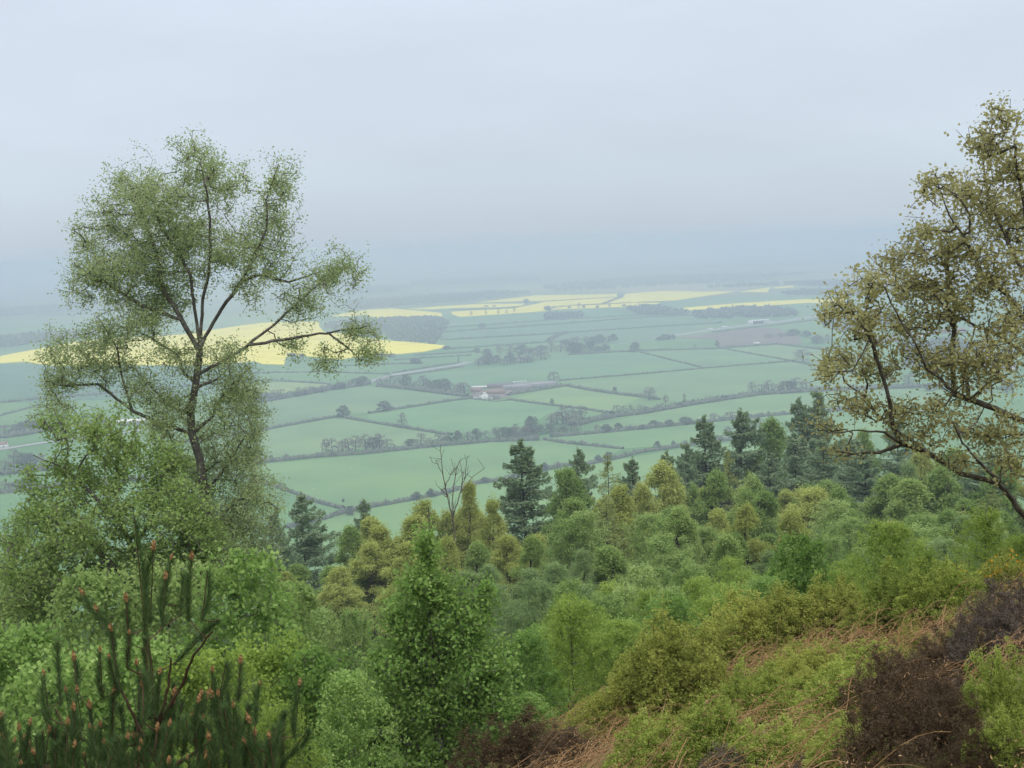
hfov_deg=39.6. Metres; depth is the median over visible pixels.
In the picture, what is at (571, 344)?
hedgerow tree
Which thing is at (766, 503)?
beech tree
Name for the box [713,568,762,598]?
birch sapling
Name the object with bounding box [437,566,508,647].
willow tree
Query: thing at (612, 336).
hedgerow tree
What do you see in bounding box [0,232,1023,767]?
ground
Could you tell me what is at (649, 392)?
hedgerow tree
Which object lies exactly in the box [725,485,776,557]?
beech tree
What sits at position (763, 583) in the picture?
birch sapling
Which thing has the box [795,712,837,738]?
bilberry bush
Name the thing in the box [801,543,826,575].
beech tree
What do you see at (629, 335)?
grass field
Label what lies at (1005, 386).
hedgerow tree
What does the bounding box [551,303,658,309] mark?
rapeseed field
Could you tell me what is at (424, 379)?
hedgerow tree
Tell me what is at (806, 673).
bilberry bush
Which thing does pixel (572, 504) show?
beech tree
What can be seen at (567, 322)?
hedge
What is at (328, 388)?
hedge
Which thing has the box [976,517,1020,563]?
birch tree
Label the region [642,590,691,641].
birch sapling
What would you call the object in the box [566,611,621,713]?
birch sapling
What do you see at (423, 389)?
hedge
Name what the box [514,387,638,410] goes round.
grass field
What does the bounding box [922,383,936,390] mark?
hedgerow tree
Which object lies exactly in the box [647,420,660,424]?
hedgerow tree
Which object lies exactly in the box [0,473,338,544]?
grass field
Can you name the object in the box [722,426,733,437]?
hedgerow tree
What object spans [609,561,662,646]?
birch tree
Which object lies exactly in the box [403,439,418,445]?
hedgerow tree
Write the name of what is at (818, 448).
beech tree
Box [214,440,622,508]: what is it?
grass field
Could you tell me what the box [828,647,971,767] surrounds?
heather bush
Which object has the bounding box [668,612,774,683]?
bilberry bush
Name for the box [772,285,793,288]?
rapeseed field
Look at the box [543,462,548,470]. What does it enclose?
hedgerow tree
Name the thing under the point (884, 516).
beech tree
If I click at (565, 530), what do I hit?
birch tree
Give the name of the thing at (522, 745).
heather bush
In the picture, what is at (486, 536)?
beech tree
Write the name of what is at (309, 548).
pine tree
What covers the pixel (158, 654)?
birch sapling
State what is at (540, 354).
hedgerow tree
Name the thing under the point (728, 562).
birch sapling
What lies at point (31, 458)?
hedgerow tree
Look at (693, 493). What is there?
beech tree
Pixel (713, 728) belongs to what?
bilberry bush
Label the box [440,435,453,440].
hedgerow tree
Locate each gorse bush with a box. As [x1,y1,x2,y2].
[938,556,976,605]
[976,545,1023,604]
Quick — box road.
[655,302,922,337]
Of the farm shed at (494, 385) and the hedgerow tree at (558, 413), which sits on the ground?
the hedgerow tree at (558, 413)
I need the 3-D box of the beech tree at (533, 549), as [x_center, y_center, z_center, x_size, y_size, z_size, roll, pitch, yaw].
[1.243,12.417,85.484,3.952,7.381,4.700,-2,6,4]
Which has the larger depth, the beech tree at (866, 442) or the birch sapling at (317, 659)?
the beech tree at (866, 442)
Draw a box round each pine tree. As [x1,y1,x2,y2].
[0,513,317,767]
[253,511,309,623]
[285,491,352,590]
[554,449,598,518]
[652,454,686,497]
[720,407,784,485]
[746,450,796,513]
[823,448,885,530]
[874,417,931,479]
[947,450,1023,527]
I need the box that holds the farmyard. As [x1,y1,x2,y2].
[471,381,539,398]
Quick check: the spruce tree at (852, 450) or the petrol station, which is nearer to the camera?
the spruce tree at (852, 450)
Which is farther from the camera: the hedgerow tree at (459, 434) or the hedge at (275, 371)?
the hedge at (275, 371)
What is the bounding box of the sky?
[0,0,1023,269]
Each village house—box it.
[940,328,951,333]
[957,327,965,332]
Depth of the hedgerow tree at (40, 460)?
1263.32 m
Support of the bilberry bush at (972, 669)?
on the ground
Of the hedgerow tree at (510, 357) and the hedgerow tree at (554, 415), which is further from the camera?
the hedgerow tree at (510, 357)
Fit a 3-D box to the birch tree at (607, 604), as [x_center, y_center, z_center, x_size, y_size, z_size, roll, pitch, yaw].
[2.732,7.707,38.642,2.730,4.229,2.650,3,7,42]
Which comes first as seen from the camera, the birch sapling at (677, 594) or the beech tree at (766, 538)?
the birch sapling at (677, 594)
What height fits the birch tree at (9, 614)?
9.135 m
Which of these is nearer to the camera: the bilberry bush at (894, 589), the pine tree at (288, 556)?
the bilberry bush at (894, 589)
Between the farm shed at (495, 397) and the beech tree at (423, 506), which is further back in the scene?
the farm shed at (495, 397)
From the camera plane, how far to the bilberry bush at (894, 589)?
14.63 m
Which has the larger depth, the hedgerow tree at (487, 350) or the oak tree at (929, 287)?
the hedgerow tree at (487, 350)
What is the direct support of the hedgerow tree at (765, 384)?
on the ground
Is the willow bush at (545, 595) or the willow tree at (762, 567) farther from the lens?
the willow tree at (762, 567)
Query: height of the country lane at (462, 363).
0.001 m
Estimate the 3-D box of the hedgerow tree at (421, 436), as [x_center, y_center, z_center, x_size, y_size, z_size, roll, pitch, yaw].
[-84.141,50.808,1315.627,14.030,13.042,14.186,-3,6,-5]
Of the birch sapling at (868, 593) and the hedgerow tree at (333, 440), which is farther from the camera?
the hedgerow tree at (333, 440)
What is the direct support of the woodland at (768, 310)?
on the ground
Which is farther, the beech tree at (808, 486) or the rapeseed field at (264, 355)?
the rapeseed field at (264, 355)
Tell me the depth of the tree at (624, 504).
111.73 m
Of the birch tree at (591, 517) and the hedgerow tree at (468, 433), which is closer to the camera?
the birch tree at (591, 517)
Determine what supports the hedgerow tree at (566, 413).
on the ground
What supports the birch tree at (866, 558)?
on the ground
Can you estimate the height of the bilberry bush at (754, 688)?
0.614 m
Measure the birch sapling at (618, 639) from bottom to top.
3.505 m
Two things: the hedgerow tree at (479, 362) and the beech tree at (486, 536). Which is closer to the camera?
the beech tree at (486, 536)
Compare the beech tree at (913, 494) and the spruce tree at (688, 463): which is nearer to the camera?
the beech tree at (913, 494)
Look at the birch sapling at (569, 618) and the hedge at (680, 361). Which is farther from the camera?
the hedge at (680, 361)
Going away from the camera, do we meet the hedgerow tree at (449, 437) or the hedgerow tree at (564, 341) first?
the hedgerow tree at (449, 437)
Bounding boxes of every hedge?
[0,382,203,402]
[0,403,38,415]
[0,413,98,427]
[0,417,109,437]
[0,463,51,475]
[0,474,147,493]
[171,415,342,442]
[213,469,345,508]
[214,434,540,466]
[225,379,371,407]
[233,377,329,383]
[246,370,389,373]
[286,434,756,527]
[339,362,423,365]
[344,415,452,434]
[368,395,472,413]
[376,382,468,396]
[389,366,463,376]
[392,362,461,372]
[394,354,470,359]
[413,349,474,355]
[440,321,721,339]
[444,314,693,331]
[447,314,647,327]
[450,296,614,309]
[450,340,562,348]
[472,398,510,401]
[505,383,565,395]
[511,398,612,413]
[543,437,623,448]
[545,331,566,340]
[550,301,663,308]
[550,406,859,436]
[559,359,858,380]
[566,383,660,399]
[569,342,856,354]
[569,382,942,425]
[602,297,619,303]
[640,351,702,367]
[713,315,842,331]
[720,347,791,360]
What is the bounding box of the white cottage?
[0,440,8,447]
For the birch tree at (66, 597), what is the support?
on the ground
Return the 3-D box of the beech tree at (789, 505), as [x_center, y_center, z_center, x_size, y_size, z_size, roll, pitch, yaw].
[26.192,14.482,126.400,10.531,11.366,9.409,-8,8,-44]
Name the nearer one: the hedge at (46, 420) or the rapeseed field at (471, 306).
the hedge at (46, 420)
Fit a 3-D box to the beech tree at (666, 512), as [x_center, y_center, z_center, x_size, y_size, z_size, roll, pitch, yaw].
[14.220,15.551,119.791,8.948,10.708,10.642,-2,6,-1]
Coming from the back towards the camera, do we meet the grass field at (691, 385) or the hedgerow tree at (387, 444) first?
the grass field at (691, 385)
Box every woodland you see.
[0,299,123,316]
[0,329,97,346]
[324,318,382,335]
[343,284,409,294]
[345,289,529,308]
[378,315,449,343]
[543,270,807,291]
[543,310,583,319]
[626,303,691,314]
[692,304,798,318]
[707,279,857,287]
[780,283,942,294]
[819,311,899,330]
[897,336,981,357]
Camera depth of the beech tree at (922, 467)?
169.34 m
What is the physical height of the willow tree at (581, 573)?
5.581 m
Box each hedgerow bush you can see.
[409,357,420,363]
[477,323,485,327]
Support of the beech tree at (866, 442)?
on the ground
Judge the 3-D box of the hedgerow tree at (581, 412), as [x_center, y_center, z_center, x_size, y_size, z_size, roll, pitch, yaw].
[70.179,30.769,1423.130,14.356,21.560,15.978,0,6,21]
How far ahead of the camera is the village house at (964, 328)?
2468.16 m
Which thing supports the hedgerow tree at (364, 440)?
on the ground
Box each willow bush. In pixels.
[437,597,498,715]
[464,582,528,716]
[491,596,542,684]
[511,576,564,687]
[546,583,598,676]
[907,535,978,577]
[959,528,1008,578]
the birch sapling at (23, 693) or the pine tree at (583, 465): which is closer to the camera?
the birch sapling at (23, 693)
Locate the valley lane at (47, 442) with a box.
[0,427,154,449]
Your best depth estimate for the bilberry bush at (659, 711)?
12.77 m
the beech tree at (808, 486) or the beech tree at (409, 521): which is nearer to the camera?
the beech tree at (409, 521)
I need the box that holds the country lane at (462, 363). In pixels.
[368,362,470,380]
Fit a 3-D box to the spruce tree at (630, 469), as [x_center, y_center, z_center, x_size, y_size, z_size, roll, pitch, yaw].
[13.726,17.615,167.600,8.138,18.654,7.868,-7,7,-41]
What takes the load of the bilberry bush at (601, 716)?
on the ground
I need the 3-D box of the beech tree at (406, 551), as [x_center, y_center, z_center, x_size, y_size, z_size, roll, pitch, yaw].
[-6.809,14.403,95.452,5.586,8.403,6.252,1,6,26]
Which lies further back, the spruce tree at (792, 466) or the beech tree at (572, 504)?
the spruce tree at (792, 466)
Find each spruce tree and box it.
[346,498,374,557]
[491,437,557,545]
[618,455,640,512]
[653,449,688,499]
[673,443,702,496]
[683,414,743,542]
[717,454,743,512]
[780,431,822,494]
[782,396,816,486]
[796,388,833,466]
[796,437,842,485]
[828,435,847,477]
[832,437,874,508]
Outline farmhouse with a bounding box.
[479,390,488,399]
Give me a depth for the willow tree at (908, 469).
160.47 m
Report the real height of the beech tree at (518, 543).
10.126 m
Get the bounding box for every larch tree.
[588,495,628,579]
[597,454,620,499]
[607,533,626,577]
[720,447,740,511]
[976,488,1010,566]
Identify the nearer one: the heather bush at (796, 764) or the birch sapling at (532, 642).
the heather bush at (796, 764)
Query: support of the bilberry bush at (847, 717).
on the ground
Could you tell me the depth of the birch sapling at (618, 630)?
20.94 m
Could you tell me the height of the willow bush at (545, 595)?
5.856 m
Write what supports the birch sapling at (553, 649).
on the ground
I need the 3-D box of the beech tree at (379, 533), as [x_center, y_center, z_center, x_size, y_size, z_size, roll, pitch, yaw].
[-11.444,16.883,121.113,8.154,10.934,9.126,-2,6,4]
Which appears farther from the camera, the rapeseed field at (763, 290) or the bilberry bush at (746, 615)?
the rapeseed field at (763, 290)
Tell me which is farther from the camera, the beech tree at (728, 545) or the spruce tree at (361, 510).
the spruce tree at (361, 510)
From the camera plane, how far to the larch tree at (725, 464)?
146.47 m
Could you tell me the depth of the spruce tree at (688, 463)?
186.47 m
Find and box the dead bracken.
[476,568,1023,767]
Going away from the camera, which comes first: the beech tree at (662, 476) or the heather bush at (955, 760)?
the heather bush at (955, 760)
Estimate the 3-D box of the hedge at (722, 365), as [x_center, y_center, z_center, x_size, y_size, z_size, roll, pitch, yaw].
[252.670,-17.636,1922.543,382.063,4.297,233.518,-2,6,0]
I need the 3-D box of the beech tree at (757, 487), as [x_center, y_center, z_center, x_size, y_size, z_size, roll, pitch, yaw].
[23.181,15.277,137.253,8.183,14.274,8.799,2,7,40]
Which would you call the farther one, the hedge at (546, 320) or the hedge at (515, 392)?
the hedge at (546, 320)
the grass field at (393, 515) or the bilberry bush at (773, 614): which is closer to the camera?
the bilberry bush at (773, 614)
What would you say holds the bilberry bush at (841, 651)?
on the ground
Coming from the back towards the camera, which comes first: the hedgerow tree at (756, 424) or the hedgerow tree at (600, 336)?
the hedgerow tree at (600, 336)
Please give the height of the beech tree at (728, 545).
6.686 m
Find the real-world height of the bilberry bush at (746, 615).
0.951 m
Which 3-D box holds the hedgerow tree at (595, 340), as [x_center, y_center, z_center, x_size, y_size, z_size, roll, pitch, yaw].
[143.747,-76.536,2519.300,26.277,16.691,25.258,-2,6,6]
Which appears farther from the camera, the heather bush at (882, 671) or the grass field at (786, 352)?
the grass field at (786, 352)
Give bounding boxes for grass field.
[0,364,261,402]
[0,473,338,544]
[206,418,446,461]
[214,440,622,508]
[230,386,460,433]
[235,382,326,395]
[287,440,760,546]
[368,399,580,437]
[387,353,697,390]
[440,318,712,338]
[445,324,718,345]
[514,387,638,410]
[549,410,889,448]
[575,362,866,401]
[591,389,941,430]
[647,349,782,366]
[731,345,859,363]
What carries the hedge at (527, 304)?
on the ground
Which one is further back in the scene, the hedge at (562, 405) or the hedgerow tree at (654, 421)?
the hedge at (562, 405)
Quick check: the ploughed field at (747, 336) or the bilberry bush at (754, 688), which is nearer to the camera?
the bilberry bush at (754, 688)
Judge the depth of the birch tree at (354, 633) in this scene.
49.52 m
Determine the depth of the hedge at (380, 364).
2255.89 m
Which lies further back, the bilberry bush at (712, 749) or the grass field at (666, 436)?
the grass field at (666, 436)
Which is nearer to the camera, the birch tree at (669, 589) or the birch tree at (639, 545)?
the birch tree at (669, 589)
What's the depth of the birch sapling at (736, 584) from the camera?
28.07 m
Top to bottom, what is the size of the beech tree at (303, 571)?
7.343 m
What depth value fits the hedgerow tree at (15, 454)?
1263.27 m
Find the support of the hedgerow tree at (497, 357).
on the ground
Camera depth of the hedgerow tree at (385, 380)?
1901.85 m
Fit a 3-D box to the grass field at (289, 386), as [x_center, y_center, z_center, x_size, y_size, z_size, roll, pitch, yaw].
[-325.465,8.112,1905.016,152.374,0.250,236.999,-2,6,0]
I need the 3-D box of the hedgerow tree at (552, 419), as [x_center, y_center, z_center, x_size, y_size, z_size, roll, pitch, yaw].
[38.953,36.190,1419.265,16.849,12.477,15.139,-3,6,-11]
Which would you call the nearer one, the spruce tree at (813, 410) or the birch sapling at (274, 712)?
the birch sapling at (274, 712)
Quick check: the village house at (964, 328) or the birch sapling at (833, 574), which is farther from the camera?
the village house at (964, 328)
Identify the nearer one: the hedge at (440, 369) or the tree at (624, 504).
the tree at (624, 504)
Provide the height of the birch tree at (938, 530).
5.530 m
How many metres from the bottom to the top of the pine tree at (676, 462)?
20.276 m
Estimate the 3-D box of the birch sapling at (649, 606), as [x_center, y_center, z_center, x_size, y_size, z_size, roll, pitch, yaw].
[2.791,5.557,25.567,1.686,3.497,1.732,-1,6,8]
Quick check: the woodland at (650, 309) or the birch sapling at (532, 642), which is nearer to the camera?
the birch sapling at (532, 642)
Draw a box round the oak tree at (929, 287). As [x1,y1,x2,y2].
[790,90,1023,518]
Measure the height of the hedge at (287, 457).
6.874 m
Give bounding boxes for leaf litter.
[486,595,1023,767]
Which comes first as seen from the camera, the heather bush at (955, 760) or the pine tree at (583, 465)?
the heather bush at (955, 760)
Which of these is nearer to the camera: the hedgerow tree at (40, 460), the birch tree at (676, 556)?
the birch tree at (676, 556)
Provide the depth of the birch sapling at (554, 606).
38.27 m
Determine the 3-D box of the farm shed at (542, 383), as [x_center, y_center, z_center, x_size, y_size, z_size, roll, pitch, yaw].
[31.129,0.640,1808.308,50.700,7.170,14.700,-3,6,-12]
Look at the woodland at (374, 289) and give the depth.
6290.67 m
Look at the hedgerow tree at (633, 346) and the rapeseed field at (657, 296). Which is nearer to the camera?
the hedgerow tree at (633, 346)
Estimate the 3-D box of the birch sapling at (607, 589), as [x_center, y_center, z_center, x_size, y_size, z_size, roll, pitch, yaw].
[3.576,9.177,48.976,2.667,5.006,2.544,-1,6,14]
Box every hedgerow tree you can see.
[0,425,9,433]
[0,459,13,469]
[0,479,12,489]
[5,449,21,467]
[8,426,20,431]
[12,452,31,466]
[16,422,26,429]
[22,452,38,466]
[26,421,38,428]
[37,453,48,464]
[275,388,287,396]
[293,387,303,395]
[301,386,311,394]
[321,439,330,453]
[323,438,339,451]
[333,381,346,388]
[335,439,348,451]
[336,405,350,417]
[340,437,356,450]
[345,506,354,514]
[349,435,361,450]
[350,377,363,384]
[358,434,374,449]
[364,437,381,448]
[371,433,386,448]
[375,400,392,410]
[380,438,396,447]
[384,375,396,383]
[397,412,407,426]
[400,374,412,384]
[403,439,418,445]
[412,491,422,498]
[416,375,428,386]
[416,432,425,443]
[423,380,432,387]
[426,488,435,495]
[429,379,441,388]
[433,433,442,441]
[435,378,450,389]
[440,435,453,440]
[452,430,462,440]
[458,381,470,392]
[462,431,473,439]
[471,428,481,439]
[472,357,483,365]
[482,349,492,354]
[482,353,495,364]
[491,426,501,437]
[493,355,501,362]
[495,427,510,436]
[503,344,514,351]
[504,352,516,363]
[506,427,515,436]
[512,344,527,353]
[512,423,520,435]
[515,352,524,363]
[519,355,534,362]
[520,425,531,435]
[523,415,541,434]
[526,348,538,357]
[535,345,547,351]
[535,349,547,359]
[537,424,544,432]
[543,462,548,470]
[544,415,556,423]
[545,423,556,432]
[546,341,555,351]
[547,412,564,423]
[548,371,560,380]
[555,345,565,351]
[555,405,569,423]
[559,339,568,345]
[561,412,570,424]
[565,342,578,353]
[566,407,577,419]
[572,343,587,352]
[576,405,588,419]
[582,336,589,344]
[586,341,594,351]
[588,336,599,343]
[593,345,602,351]
[594,455,602,461]
[596,334,605,342]
[600,344,610,350]
[601,424,613,430]
[609,334,617,340]
[614,422,622,428]
[629,342,639,351]
[642,387,656,399]
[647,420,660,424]
[653,441,660,447]
[664,419,674,425]
[678,416,694,424]
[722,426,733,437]
[723,411,736,416]
[747,382,757,391]
[749,416,763,428]
[762,379,774,390]
[770,384,784,389]
[778,380,797,389]
[785,329,800,335]
[787,376,804,388]
[793,348,811,361]
[801,330,811,337]
[801,381,811,388]
[810,336,825,342]
[823,334,832,341]
[901,355,914,366]
[901,374,917,384]
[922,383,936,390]
[998,379,1014,391]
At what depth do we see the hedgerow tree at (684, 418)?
1386.24 m
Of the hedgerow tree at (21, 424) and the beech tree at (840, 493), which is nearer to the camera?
the beech tree at (840, 493)
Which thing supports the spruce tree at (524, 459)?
on the ground
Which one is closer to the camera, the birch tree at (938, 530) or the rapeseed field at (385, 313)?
the birch tree at (938, 530)
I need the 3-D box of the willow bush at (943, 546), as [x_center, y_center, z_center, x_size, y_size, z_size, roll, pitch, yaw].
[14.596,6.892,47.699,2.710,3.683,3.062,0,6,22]
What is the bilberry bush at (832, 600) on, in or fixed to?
on the ground
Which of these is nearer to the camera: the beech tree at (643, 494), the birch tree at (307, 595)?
the birch tree at (307, 595)
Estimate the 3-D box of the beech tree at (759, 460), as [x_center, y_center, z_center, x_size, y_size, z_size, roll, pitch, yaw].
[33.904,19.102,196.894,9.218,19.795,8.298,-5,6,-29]
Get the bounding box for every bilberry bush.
[562,692,641,744]
[577,689,608,713]
[592,593,740,724]
[599,650,665,724]
[601,707,693,767]
[630,694,671,726]
[649,713,683,734]
[666,683,752,767]
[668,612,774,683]
[675,705,694,721]
[677,686,722,709]
[686,741,716,764]
[689,578,827,667]
[710,671,739,684]
[715,654,809,728]
[722,709,822,767]
[732,674,761,695]
[748,579,834,656]
[758,673,791,699]
[770,642,851,675]
[772,649,812,681]
[778,635,811,661]
[779,657,827,682]
[779,676,811,705]
[789,661,830,695]
[790,653,898,726]
[792,566,863,641]
[793,719,828,742]
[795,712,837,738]
[799,637,857,661]
[801,710,884,767]
[831,706,864,735]
[834,593,902,646]
[840,637,914,676]
[841,698,881,717]
[854,551,963,627]
[854,659,883,678]
[889,553,990,623]
[891,627,930,653]
[897,613,922,633]
[942,624,961,645]
[947,557,998,591]
[954,606,974,624]
[954,655,984,679]
[959,632,1023,732]
[959,697,1023,767]
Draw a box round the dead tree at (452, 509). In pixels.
[430,445,484,573]
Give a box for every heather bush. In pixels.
[440,700,572,767]
[526,717,608,767]
[697,741,775,767]
[790,750,830,767]
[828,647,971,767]
[833,638,933,718]
[892,662,990,755]
[906,630,968,685]
[911,614,990,677]
[915,670,982,713]
[930,718,1023,767]
[941,577,1023,675]
[970,572,1023,643]
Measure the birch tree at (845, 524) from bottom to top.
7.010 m
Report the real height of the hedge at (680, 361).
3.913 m
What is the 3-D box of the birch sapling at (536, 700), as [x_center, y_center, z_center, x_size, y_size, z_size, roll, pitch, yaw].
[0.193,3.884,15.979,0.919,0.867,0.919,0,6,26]
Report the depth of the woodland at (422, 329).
3138.55 m
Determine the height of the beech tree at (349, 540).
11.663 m
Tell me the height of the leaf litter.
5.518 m
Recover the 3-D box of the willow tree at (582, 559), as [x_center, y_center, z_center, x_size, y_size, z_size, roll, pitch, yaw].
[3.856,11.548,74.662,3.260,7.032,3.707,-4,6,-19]
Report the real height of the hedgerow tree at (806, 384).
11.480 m
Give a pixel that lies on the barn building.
(137, 422)
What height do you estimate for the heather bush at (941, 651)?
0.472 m
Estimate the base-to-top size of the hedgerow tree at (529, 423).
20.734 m
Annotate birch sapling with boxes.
[0,617,112,763]
[0,644,148,767]
[68,631,226,767]
[129,635,303,767]
[168,545,343,767]
[189,617,342,767]
[256,699,333,767]
[263,644,376,767]
[302,667,409,767]
[491,629,576,766]
[492,690,566,754]
[503,620,578,731]
[519,620,577,709]
[524,594,620,732]
[534,591,595,715]
[542,616,607,726]
[552,602,612,715]
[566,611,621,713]
[572,616,663,713]
[584,613,645,690]
[590,578,626,646]
[619,585,663,647]
[625,596,688,662]
[628,595,706,661]
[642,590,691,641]
[679,574,720,628]
[685,590,736,635]
[690,577,745,645]
[706,581,752,623]
[708,554,748,590]
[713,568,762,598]
[736,575,800,639]
[751,531,842,632]
[763,568,801,586]
[799,565,821,584]
[802,566,865,629]
[819,559,852,583]
[835,552,878,588]
[839,514,925,622]
[851,584,885,619]
[894,543,957,611]
[906,536,941,571]
[938,575,975,611]
[946,503,1020,602]
[984,533,1023,590]
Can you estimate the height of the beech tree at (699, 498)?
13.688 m
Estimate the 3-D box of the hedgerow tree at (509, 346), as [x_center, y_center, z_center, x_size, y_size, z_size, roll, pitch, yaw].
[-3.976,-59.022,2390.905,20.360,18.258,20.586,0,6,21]
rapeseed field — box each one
[0,321,445,365]
[330,308,442,317]
[411,303,524,309]
[451,297,614,316]
[476,294,616,302]
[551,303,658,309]
[608,291,734,302]
[679,299,843,309]
[741,287,769,292]
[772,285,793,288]
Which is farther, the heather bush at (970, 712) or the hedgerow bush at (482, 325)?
the hedgerow bush at (482, 325)
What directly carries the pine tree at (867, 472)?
on the ground
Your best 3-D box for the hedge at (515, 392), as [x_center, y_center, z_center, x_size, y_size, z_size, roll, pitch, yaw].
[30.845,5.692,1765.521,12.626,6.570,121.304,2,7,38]
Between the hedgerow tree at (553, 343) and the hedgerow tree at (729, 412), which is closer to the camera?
the hedgerow tree at (729, 412)
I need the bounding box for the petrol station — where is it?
[748,319,769,323]
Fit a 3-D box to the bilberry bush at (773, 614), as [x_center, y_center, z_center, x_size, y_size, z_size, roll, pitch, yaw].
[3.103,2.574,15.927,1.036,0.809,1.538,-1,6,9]
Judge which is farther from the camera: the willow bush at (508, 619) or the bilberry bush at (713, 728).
the willow bush at (508, 619)
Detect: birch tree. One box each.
[0,401,245,739]
[0,560,100,751]
[12,556,189,761]
[15,124,391,644]
[97,550,245,762]
[233,571,373,762]
[288,605,363,738]
[326,508,525,767]
[328,604,391,696]
[537,514,595,581]
[537,576,601,675]
[549,507,613,585]
[579,592,634,699]
[605,581,651,649]
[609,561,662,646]
[614,510,681,578]
[621,530,701,613]
[634,565,675,595]
[643,550,697,593]
[655,583,695,624]
[668,558,720,607]
[677,524,723,566]
[744,577,764,591]
[766,544,814,572]
[806,497,857,562]
[814,533,847,575]
[819,514,882,566]
[849,565,886,601]
[851,544,888,581]
[889,511,948,560]
[889,520,940,612]
[908,524,974,569]
[952,539,980,568]
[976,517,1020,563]
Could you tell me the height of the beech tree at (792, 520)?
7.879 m
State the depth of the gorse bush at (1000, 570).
14.71 m
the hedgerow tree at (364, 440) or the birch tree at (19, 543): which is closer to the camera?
the birch tree at (19, 543)
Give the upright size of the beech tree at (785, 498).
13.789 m
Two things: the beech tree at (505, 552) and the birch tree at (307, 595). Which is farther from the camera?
the beech tree at (505, 552)
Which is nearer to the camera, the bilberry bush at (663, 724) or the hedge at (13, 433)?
the bilberry bush at (663, 724)
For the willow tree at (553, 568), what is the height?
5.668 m
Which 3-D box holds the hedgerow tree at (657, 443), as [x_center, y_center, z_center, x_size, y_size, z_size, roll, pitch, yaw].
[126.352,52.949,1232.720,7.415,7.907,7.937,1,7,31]
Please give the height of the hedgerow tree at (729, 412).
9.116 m
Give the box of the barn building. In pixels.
[116,418,144,425]
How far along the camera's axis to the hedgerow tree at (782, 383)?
1648.22 m
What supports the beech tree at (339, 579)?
on the ground
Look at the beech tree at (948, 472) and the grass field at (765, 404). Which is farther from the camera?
the grass field at (765, 404)
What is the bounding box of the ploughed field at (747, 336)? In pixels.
[676,328,802,346]
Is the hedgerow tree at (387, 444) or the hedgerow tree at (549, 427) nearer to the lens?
the hedgerow tree at (387, 444)
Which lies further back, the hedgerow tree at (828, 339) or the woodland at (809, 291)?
the woodland at (809, 291)
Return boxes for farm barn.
[470,387,481,391]
[485,389,505,393]
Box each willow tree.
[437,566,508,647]
[471,559,522,630]
[494,566,552,639]
[514,560,568,638]
[565,539,603,626]
[565,564,601,584]
[752,549,781,576]
[897,457,922,507]
[941,511,997,574]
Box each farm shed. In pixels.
[471,386,486,388]
[487,382,513,388]
[493,395,499,399]
[502,383,531,389]
[516,381,556,387]
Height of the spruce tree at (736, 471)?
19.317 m
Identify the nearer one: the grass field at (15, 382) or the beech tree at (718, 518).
the beech tree at (718, 518)
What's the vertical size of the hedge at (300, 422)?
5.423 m
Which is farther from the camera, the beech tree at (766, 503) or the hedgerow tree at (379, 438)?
the hedgerow tree at (379, 438)
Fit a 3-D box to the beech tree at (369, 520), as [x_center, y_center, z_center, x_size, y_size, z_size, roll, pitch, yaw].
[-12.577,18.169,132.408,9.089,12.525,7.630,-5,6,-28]
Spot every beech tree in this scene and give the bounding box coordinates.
[274,570,316,638]
[287,563,322,631]
[310,563,372,635]
[313,565,373,646]
[322,524,363,614]
[341,539,399,637]
[344,514,392,595]
[346,555,386,634]
[347,520,421,635]
[369,511,466,635]
[371,536,437,640]
[399,495,443,567]
[425,532,465,619]
[434,507,475,571]
[438,508,494,614]
[450,477,492,570]
[459,540,505,603]
[464,492,514,579]
[489,531,539,632]
[491,533,522,577]
[505,534,553,623]
[507,531,554,594]
[534,465,598,563]
[538,494,594,577]
[580,543,642,624]
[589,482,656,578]
[591,496,632,550]
[626,479,662,584]
[637,505,706,589]
[642,455,699,535]
[655,503,713,578]
[684,481,701,535]
[688,466,737,527]
[694,486,710,536]
[695,505,751,566]
[695,531,757,609]
[724,469,778,569]
[724,500,777,573]
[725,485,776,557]
[728,529,758,577]
[739,456,763,485]
[743,413,799,487]
[746,532,778,566]
[747,487,787,560]
[759,505,817,562]
[768,482,828,544]
[777,487,795,513]
[782,481,812,512]
[782,484,848,558]
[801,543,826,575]
[808,447,831,480]
[808,483,862,554]
[809,491,868,557]
[812,478,838,509]
[848,534,895,586]
[853,427,882,483]
[853,471,911,530]
[873,475,937,545]
[878,497,910,532]
[902,448,936,503]
[910,465,980,525]
[928,446,973,495]
[933,509,965,543]
[953,497,980,523]
[967,466,1023,556]
[997,507,1023,556]
[1001,454,1023,533]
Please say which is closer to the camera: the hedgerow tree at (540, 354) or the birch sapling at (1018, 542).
the birch sapling at (1018, 542)
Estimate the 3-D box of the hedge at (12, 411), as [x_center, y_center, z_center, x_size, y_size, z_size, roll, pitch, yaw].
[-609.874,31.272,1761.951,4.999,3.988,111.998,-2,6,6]
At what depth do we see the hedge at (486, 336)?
2893.64 m
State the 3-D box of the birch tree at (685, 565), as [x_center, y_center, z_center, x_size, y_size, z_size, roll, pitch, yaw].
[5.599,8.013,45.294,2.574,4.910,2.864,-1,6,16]
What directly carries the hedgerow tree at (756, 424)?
on the ground
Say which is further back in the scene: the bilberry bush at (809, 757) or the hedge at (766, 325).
the hedge at (766, 325)
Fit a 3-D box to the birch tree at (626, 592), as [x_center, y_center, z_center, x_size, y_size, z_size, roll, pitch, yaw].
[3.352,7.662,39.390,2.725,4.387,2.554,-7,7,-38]

